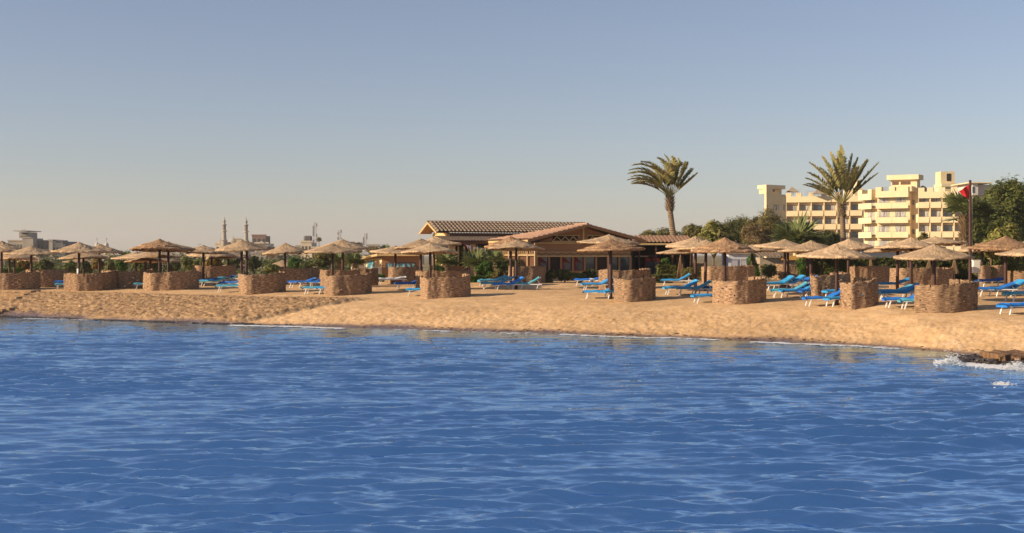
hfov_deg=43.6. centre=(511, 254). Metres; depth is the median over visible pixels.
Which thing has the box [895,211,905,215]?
window
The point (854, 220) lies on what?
window
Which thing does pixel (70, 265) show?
garden tree
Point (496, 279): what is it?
sun lounger
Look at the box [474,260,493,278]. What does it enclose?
garden shrub
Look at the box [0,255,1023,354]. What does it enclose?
beach
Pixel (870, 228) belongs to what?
window
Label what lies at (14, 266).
thatched parasol
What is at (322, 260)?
topiary tree
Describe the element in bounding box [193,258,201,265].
garden tree
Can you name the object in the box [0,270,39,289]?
woven screen
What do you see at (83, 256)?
thatched parasol
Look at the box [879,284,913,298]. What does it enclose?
sun lounger
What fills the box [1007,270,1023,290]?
woven screen
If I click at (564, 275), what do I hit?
garden shrub
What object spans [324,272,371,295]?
woven screen
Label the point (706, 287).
sun lounger
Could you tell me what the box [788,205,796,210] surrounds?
window
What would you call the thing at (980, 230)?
broadleaf tree
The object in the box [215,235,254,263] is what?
mosque
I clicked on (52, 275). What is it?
woven screen
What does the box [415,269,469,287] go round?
woven screen
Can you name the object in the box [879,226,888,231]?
window
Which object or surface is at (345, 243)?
thatched parasol
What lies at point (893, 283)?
sun lounger
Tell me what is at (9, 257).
thatched parasol
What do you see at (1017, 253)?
thatched parasol
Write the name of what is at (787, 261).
thatched parasol
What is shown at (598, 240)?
thatched parasol
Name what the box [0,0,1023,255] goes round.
sky
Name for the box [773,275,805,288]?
sun lounger
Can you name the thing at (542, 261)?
window
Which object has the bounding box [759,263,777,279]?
garden shrub
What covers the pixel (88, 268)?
garden tree
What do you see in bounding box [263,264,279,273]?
garden tree
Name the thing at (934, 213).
window
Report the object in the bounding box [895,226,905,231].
window
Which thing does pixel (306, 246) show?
house
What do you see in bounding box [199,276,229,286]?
sun lounger
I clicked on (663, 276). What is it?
hedge
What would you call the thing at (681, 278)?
sun lounger
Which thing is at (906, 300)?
sun lounger
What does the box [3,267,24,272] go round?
garden tree
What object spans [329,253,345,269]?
fan palm
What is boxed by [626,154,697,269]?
date palm
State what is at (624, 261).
window
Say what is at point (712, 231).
frangipani
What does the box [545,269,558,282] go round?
garden shrub
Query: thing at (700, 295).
sun lounger
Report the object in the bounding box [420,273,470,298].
woven screen
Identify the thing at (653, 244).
bar hut
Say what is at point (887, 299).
sun lounger
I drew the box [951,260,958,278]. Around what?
folded parasol
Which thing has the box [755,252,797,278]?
tiled hut
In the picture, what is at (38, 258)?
thatched parasol
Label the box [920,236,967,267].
thatched parasol
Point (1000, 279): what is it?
sun lounger
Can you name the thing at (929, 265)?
folded parasol
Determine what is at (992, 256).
frangipani
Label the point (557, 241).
restaurant
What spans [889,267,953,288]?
woven screen
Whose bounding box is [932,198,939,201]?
window
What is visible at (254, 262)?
garden tree
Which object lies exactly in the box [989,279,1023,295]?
sun lounger
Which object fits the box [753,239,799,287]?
thatched parasol
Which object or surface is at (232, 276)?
sun lounger
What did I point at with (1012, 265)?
garden shrub
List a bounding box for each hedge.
[470,275,486,282]
[495,259,521,281]
[651,273,672,282]
[655,264,676,281]
[805,257,941,278]
[941,252,1023,279]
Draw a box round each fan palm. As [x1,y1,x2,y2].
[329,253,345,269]
[339,253,367,269]
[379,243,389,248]
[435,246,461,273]
[462,247,494,274]
[484,248,507,270]
[768,211,836,255]
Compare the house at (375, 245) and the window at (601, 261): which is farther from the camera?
the house at (375, 245)
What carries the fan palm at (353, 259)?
on the beach
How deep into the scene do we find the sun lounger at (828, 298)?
54.44 m
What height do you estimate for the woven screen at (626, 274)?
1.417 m
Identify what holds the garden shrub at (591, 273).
on the beach
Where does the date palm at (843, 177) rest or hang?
on the beach
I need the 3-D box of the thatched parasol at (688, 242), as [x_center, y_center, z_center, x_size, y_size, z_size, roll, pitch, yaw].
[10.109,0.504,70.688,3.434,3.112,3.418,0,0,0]
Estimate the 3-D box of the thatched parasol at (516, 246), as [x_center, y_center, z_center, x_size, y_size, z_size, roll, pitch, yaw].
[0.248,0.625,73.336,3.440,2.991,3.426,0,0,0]
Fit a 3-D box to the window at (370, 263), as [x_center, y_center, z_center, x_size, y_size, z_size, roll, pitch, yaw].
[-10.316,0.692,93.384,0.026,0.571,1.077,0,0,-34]
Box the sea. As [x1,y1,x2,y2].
[0,317,1023,532]
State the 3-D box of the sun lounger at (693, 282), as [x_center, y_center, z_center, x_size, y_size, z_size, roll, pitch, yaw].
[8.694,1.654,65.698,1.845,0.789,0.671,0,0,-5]
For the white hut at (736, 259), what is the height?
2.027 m
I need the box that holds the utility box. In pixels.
[971,260,980,280]
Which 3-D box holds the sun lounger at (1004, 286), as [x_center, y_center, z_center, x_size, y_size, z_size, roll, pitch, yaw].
[22.499,1.603,59.599,1.845,0.676,0.672,0,0,3]
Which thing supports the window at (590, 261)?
in the restaurant
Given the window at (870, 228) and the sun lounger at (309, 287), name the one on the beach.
the sun lounger at (309, 287)
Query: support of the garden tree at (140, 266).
on the beach
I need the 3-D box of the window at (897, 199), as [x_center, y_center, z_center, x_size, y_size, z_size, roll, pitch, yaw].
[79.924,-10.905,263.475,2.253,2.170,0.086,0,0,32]
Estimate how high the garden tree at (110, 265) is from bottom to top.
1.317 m
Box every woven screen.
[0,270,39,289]
[26,268,67,286]
[64,270,117,290]
[101,268,153,288]
[143,270,198,290]
[192,264,235,280]
[238,271,285,294]
[279,266,319,284]
[320,268,359,285]
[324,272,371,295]
[354,267,378,285]
[388,265,422,284]
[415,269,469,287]
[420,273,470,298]
[508,265,545,282]
[598,268,650,289]
[613,274,655,301]
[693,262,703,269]
[701,264,754,282]
[712,275,766,304]
[771,263,800,279]
[810,271,850,295]
[840,277,878,309]
[850,264,889,282]
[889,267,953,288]
[914,278,978,312]
[979,265,990,283]
[990,265,1003,282]
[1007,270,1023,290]
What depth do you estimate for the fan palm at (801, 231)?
107.06 m
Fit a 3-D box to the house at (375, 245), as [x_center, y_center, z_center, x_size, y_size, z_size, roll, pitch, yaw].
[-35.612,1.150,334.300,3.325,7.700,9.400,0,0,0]
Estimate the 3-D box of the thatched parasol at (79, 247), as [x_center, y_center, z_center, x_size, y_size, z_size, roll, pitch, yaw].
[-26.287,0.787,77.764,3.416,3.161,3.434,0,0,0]
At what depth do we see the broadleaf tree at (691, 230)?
129.31 m
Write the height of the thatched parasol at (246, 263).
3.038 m
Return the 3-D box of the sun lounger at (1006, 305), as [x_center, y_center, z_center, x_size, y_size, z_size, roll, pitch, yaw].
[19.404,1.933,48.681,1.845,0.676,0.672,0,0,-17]
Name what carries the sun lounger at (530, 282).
on the beach
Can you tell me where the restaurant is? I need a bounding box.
[419,221,645,280]
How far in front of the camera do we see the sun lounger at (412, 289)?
67.21 m
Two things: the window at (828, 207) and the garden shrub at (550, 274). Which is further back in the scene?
the window at (828, 207)
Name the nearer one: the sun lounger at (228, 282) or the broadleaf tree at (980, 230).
the sun lounger at (228, 282)
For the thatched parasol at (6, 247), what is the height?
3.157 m
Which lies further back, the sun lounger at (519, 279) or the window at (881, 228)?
the window at (881, 228)
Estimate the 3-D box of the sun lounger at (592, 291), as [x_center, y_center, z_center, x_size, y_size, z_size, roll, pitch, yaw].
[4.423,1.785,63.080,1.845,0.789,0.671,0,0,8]
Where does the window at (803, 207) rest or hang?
in the beach hotel at (904, 207)
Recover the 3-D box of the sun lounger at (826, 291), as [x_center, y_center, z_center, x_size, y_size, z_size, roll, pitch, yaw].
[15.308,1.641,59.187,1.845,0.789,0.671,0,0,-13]
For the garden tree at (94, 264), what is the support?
on the beach
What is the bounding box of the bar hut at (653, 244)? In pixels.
[630,235,692,278]
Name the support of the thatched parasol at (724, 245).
on the beach
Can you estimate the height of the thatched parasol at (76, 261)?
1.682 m
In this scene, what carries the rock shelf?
on the beach
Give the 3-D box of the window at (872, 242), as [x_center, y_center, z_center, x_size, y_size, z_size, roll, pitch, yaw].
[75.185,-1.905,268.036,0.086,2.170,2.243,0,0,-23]
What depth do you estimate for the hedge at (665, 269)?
86.02 m
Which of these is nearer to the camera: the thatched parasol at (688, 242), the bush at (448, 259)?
the thatched parasol at (688, 242)
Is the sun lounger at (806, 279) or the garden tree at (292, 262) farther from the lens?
the garden tree at (292, 262)
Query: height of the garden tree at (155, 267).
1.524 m
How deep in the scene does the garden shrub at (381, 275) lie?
85.82 m
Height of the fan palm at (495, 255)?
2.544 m
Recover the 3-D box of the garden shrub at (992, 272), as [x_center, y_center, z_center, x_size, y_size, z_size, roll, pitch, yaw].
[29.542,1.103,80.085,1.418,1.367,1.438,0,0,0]
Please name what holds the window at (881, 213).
in the beach hotel at (904, 207)
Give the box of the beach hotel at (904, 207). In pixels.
[757,171,966,257]
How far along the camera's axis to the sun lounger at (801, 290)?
60.10 m
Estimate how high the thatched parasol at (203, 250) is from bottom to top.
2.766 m
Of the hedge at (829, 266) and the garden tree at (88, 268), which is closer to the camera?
the hedge at (829, 266)
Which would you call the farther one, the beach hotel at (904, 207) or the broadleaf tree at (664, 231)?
the beach hotel at (904, 207)
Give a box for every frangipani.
[697,219,737,265]
[818,230,840,245]
[983,236,999,265]
[987,222,1023,257]
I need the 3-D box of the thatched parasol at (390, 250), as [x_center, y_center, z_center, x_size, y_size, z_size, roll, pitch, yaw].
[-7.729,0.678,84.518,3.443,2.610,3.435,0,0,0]
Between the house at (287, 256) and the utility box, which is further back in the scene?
the house at (287, 256)
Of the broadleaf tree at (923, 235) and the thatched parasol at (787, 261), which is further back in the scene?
the broadleaf tree at (923, 235)
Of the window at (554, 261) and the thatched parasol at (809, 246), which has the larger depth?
the window at (554, 261)
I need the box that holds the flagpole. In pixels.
[959,180,971,280]
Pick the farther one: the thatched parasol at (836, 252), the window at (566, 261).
the window at (566, 261)
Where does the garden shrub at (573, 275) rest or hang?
on the beach
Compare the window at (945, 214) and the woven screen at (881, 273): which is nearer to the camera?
the woven screen at (881, 273)
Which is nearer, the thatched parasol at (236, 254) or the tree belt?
the thatched parasol at (236, 254)
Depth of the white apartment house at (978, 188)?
231.00 m
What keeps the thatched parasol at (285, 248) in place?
on the beach
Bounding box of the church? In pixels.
[90,238,118,263]
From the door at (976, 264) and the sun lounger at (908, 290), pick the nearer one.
the sun lounger at (908, 290)
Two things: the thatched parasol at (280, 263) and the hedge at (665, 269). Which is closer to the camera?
the hedge at (665, 269)
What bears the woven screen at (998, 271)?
on the beach
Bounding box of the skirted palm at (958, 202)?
[940,189,1003,248]
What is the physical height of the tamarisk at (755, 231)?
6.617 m
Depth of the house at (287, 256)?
430.00 m
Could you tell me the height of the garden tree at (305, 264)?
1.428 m
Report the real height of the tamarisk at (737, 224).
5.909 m
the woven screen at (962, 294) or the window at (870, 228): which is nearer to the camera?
the woven screen at (962, 294)
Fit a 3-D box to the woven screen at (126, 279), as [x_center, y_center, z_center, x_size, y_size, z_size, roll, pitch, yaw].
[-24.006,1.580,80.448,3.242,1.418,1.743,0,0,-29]
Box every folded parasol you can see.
[676,254,681,278]
[926,260,931,267]
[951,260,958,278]
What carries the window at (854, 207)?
in the beach hotel at (904, 207)
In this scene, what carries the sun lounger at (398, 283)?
on the beach
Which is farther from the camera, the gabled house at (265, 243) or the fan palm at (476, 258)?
the gabled house at (265, 243)
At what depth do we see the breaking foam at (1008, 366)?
37.49 m
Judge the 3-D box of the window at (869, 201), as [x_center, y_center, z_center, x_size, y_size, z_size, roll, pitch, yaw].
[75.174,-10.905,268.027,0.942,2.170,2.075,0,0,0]
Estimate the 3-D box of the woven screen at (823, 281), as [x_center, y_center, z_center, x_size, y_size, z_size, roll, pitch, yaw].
[15.143,1.516,60.621,1.591,1.444,2.800,0,0,40]
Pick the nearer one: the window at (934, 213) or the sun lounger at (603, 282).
the sun lounger at (603, 282)
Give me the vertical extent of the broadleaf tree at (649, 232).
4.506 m
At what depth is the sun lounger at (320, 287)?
69.93 m
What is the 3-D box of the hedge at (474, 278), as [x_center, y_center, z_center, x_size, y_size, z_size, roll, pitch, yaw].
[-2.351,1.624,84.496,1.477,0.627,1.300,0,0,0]
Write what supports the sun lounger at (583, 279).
on the beach
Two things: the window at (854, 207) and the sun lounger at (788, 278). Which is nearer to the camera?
the sun lounger at (788, 278)
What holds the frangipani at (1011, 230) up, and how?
on the beach
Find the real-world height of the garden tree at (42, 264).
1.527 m
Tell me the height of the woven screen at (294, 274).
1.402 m
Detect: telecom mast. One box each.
[313,222,316,243]
[363,233,366,254]
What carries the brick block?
on the beach
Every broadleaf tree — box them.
[640,229,657,235]
[655,227,678,235]
[675,223,705,238]
[917,232,929,239]
[972,195,991,245]
[980,173,1023,236]
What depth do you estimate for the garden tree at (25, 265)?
100.64 m
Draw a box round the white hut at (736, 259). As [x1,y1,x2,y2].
[719,252,761,277]
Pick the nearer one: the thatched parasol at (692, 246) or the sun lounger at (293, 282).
the thatched parasol at (692, 246)
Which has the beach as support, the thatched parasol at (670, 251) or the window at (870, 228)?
the thatched parasol at (670, 251)
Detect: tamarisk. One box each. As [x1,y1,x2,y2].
[718,215,750,244]
[739,205,783,257]
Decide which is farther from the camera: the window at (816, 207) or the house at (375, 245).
the house at (375, 245)
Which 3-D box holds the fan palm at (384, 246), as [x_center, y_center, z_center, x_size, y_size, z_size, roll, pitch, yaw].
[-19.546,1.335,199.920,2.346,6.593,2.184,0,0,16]
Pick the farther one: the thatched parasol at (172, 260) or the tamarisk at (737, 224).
the tamarisk at (737, 224)
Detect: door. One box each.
[731,259,738,277]
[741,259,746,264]
[974,262,979,271]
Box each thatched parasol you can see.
[0,240,22,277]
[3,246,57,271]
[3,252,34,278]
[4,258,37,273]
[17,256,54,269]
[50,242,107,287]
[59,253,107,273]
[62,259,92,273]
[94,243,123,272]
[110,251,157,270]
[120,252,180,269]
[124,258,166,269]
[130,239,188,272]
[142,241,195,271]
[161,258,183,271]
[179,245,228,283]
[186,247,234,273]
[206,251,251,264]
[215,240,268,273]
[245,241,274,274]
[262,243,306,267]
[263,260,287,267]
[304,243,362,275]
[317,239,369,269]
[370,245,418,267]
[393,238,448,270]
[401,243,458,277]
[426,237,461,269]
[484,236,536,281]
[488,240,544,288]
[577,234,640,287]
[577,239,645,298]
[656,248,703,281]
[666,236,703,289]
[675,239,711,290]
[691,237,758,280]
[748,244,777,265]
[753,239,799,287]
[774,249,788,275]
[778,240,828,281]
[796,244,876,304]
[806,258,808,276]
[821,259,822,274]
[831,238,873,272]
[864,239,921,288]
[874,237,945,283]
[893,244,974,284]
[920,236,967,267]
[956,242,1003,263]
[967,236,1023,290]
[995,248,1023,256]
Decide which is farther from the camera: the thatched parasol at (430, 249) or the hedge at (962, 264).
the hedge at (962, 264)
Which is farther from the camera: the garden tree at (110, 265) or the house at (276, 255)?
the house at (276, 255)
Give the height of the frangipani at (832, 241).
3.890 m
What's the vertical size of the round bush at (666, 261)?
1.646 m
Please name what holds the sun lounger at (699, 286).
on the beach
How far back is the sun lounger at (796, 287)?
60.98 m
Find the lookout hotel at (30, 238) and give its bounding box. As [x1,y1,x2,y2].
[7,229,76,264]
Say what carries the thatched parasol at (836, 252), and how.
on the beach
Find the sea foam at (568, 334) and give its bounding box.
[29,318,901,348]
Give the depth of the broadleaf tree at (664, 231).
131.57 m
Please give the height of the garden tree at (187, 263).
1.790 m
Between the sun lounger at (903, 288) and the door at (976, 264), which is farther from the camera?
the door at (976, 264)
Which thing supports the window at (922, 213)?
in the beach hotel at (904, 207)
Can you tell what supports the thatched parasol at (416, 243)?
on the beach
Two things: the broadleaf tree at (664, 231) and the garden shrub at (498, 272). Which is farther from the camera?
the broadleaf tree at (664, 231)
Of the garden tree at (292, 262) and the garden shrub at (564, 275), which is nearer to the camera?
the garden shrub at (564, 275)
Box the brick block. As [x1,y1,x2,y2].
[252,234,269,243]
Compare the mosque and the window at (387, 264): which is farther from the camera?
the mosque
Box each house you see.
[175,253,191,267]
[250,252,268,269]
[254,241,273,251]
[269,254,282,263]
[279,254,295,260]
[300,236,315,260]
[367,244,381,254]
[951,182,994,200]
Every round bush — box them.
[660,257,672,264]
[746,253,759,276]
[795,257,805,278]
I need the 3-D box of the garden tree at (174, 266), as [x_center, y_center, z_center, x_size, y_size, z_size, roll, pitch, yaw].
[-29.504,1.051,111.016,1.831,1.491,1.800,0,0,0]
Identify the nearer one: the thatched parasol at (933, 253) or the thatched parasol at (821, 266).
the thatched parasol at (933, 253)
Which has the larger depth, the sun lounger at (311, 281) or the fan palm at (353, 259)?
the fan palm at (353, 259)
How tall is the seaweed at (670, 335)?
0.135 m
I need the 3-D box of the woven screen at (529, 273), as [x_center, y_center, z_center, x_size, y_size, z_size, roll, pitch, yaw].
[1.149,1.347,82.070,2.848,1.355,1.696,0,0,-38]
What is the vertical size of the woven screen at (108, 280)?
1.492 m
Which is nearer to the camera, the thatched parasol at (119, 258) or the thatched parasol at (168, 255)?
the thatched parasol at (168, 255)
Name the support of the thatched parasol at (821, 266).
on the beach
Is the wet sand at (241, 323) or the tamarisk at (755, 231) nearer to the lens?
the wet sand at (241, 323)
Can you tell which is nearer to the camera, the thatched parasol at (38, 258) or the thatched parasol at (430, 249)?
the thatched parasol at (430, 249)
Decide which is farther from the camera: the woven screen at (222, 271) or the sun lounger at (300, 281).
the woven screen at (222, 271)
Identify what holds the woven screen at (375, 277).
on the beach
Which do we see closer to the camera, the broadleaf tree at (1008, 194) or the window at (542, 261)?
the window at (542, 261)
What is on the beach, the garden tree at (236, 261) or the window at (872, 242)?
the garden tree at (236, 261)
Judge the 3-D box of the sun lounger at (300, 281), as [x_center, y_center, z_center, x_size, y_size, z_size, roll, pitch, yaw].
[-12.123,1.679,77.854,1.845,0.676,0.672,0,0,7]
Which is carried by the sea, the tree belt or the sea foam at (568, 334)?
the sea foam at (568, 334)
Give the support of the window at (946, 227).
in the beach hotel at (904, 207)
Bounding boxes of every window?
[367,260,373,267]
[386,263,414,268]
[538,257,547,270]
[550,257,559,270]
[562,257,570,270]
[574,257,582,270]
[586,257,594,269]
[597,257,605,269]
[612,257,617,269]
[620,257,628,269]
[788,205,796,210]
[801,205,809,210]
[814,205,821,210]
[826,205,834,210]
[826,218,834,222]
[852,205,860,209]
[852,218,857,223]
[852,232,857,236]
[867,226,874,236]
[868,200,874,207]
[868,212,874,221]
[868,240,874,245]
[879,198,888,202]
[879,211,888,216]
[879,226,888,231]
[879,240,888,245]
[895,197,905,202]
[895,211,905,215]
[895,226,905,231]
[920,211,928,216]
[920,225,928,231]
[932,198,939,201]
[932,211,939,216]
[932,225,940,231]
[944,210,951,216]
[944,225,952,230]
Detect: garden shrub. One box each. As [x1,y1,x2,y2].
[378,273,385,281]
[428,263,444,271]
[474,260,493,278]
[490,268,507,278]
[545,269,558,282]
[556,269,571,282]
[569,272,587,282]
[582,268,598,281]
[681,267,700,279]
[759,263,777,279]
[974,264,993,277]
[995,257,1023,271]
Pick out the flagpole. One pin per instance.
(966, 191)
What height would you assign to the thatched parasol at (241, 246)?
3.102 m
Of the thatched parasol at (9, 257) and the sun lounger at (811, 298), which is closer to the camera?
the sun lounger at (811, 298)
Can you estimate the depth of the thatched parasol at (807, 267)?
84.47 m
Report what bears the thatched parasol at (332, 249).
on the beach
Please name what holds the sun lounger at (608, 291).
on the beach
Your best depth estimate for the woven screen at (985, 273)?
78.87 m
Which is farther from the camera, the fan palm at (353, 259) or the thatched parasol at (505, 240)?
the fan palm at (353, 259)
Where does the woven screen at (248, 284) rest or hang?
on the beach
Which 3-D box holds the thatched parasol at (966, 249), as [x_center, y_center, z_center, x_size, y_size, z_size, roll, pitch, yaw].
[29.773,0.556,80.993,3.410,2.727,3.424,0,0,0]
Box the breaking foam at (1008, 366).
[928,341,1023,387]
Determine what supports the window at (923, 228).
in the beach hotel at (904, 207)
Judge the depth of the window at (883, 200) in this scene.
265.15 m
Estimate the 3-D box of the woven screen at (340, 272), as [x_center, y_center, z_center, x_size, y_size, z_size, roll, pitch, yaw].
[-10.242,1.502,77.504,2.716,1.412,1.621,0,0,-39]
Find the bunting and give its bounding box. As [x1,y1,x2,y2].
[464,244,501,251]
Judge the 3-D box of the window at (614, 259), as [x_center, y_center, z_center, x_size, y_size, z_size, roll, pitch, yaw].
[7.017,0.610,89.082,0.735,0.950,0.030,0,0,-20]
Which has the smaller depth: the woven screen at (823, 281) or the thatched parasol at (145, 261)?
the woven screen at (823, 281)
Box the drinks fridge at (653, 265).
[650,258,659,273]
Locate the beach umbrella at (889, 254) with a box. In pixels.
[855,249,906,257]
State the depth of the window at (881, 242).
265.28 m
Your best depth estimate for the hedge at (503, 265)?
85.04 m
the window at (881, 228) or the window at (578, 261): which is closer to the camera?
the window at (578, 261)
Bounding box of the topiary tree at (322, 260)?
[310,253,330,273]
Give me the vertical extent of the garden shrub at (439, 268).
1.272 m
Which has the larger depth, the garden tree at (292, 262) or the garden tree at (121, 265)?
the garden tree at (292, 262)
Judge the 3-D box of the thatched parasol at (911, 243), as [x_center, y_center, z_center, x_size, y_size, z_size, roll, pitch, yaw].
[19.558,0.575,62.701,3.417,2.911,3.434,0,0,0]
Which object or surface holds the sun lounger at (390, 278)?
on the beach
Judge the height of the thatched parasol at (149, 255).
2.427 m
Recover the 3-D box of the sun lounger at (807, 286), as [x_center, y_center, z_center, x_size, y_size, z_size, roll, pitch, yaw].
[13.644,1.665,60.878,1.845,0.789,0.671,0,0,-14]
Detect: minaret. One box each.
[221,218,227,260]
[243,218,248,259]
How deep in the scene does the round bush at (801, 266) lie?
87.77 m
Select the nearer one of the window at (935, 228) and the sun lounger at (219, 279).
the sun lounger at (219, 279)
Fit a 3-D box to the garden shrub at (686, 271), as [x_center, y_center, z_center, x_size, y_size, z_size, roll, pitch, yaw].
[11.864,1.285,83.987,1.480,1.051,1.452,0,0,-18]
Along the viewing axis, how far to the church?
480.00 m
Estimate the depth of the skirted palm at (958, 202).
91.48 m
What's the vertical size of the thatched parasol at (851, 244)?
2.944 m
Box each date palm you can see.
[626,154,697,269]
[802,145,878,241]
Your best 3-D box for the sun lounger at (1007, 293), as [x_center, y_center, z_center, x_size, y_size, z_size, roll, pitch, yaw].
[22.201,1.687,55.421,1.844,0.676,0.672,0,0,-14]
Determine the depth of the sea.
23.26 m
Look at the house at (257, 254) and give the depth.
400.00 m
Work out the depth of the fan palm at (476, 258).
85.74 m
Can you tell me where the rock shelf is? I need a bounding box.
[947,353,1023,365]
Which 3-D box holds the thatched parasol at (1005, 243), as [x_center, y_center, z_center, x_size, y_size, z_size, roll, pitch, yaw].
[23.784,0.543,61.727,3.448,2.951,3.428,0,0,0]
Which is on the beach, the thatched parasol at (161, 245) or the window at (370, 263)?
the thatched parasol at (161, 245)
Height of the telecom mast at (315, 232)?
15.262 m
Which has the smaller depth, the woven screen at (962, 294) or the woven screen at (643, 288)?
the woven screen at (962, 294)
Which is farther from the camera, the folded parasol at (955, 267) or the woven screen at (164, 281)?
the folded parasol at (955, 267)
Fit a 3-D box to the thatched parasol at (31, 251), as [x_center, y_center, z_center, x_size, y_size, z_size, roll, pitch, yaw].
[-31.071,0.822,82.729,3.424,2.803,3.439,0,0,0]
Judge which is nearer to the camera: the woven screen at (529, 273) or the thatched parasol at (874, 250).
the thatched parasol at (874, 250)
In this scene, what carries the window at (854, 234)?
in the beach hotel at (904, 207)
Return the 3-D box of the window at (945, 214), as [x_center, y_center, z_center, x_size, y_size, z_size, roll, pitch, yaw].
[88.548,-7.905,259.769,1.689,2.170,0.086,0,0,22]
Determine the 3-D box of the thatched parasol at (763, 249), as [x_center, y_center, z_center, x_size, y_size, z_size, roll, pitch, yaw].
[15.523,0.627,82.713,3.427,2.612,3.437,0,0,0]
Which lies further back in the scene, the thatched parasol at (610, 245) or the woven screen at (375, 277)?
the woven screen at (375, 277)
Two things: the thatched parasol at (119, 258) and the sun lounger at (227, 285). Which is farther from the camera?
the thatched parasol at (119, 258)
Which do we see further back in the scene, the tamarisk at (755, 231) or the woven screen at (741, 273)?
the tamarisk at (755, 231)
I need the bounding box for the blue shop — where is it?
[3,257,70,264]
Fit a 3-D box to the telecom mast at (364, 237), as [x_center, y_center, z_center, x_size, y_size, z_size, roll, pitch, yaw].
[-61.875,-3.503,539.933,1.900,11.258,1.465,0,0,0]
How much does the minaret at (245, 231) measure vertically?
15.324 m
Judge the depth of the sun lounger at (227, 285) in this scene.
73.46 m
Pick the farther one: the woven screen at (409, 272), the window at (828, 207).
the window at (828, 207)
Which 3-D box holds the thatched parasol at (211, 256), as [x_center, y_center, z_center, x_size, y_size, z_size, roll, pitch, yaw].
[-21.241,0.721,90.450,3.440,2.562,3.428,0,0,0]
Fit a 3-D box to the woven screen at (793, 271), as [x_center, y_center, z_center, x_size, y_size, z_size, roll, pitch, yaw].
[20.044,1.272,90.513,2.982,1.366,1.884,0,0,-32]
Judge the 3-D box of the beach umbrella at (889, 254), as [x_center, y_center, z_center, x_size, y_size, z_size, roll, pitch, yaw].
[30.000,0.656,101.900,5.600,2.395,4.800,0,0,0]
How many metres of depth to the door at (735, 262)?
92.94 m
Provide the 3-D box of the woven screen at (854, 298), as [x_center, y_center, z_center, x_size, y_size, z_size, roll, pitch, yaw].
[14.880,1.708,54.504,1.487,1.523,2.460,0,0,33]
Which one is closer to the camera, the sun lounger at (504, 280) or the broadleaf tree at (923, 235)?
the sun lounger at (504, 280)
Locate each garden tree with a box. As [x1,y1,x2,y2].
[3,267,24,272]
[16,260,29,271]
[34,259,54,269]
[62,260,76,272]
[80,260,92,273]
[91,258,104,269]
[105,261,115,270]
[115,260,127,270]
[130,262,148,270]
[147,263,157,272]
[163,259,181,271]
[180,256,193,270]
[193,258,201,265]
[205,259,222,266]
[225,258,239,269]
[244,255,261,274]
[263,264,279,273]
[287,257,302,267]
[299,260,314,267]
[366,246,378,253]
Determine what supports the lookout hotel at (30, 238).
on the beach
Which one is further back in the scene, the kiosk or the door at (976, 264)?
the kiosk
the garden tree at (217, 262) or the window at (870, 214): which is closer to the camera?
the garden tree at (217, 262)
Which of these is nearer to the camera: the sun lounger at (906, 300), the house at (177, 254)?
the sun lounger at (906, 300)
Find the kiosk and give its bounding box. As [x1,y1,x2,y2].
[351,254,423,279]
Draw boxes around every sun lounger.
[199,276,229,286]
[208,274,236,283]
[215,284,238,291]
[218,280,237,287]
[287,277,318,287]
[296,279,319,287]
[302,286,323,293]
[307,280,319,285]
[316,286,323,293]
[379,276,406,284]
[394,280,415,288]
[405,286,434,295]
[477,275,508,285]
[480,276,511,288]
[492,276,524,289]
[512,276,541,289]
[573,277,598,285]
[581,277,613,289]
[583,285,613,298]
[604,290,631,298]
[660,273,691,285]
[662,279,698,294]
[676,280,712,294]
[690,294,711,302]
[693,286,711,293]
[767,275,795,289]
[770,281,808,297]
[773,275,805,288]
[778,282,809,297]
[793,275,817,286]
[798,288,820,297]
[802,288,839,306]
[821,289,852,295]
[822,295,862,306]
[878,277,908,288]
[879,283,918,297]
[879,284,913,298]
[881,294,913,307]
[897,298,913,308]
[974,277,1003,286]
[978,282,1017,296]
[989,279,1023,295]
[996,302,1023,314]
[1001,291,1023,301]
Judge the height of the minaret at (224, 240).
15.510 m
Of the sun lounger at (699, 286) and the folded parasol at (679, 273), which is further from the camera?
the folded parasol at (679, 273)
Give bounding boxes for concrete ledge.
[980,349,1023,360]
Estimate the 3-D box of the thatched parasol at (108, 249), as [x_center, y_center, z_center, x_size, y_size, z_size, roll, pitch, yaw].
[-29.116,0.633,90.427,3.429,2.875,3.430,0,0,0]
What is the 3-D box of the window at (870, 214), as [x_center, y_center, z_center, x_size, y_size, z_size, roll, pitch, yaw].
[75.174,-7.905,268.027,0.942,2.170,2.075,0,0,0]
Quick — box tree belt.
[3,244,372,273]
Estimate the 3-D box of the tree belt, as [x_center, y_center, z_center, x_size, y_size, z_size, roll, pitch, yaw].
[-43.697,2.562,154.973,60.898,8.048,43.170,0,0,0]
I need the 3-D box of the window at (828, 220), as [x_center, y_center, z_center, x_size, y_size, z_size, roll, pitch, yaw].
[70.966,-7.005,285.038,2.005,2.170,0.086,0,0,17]

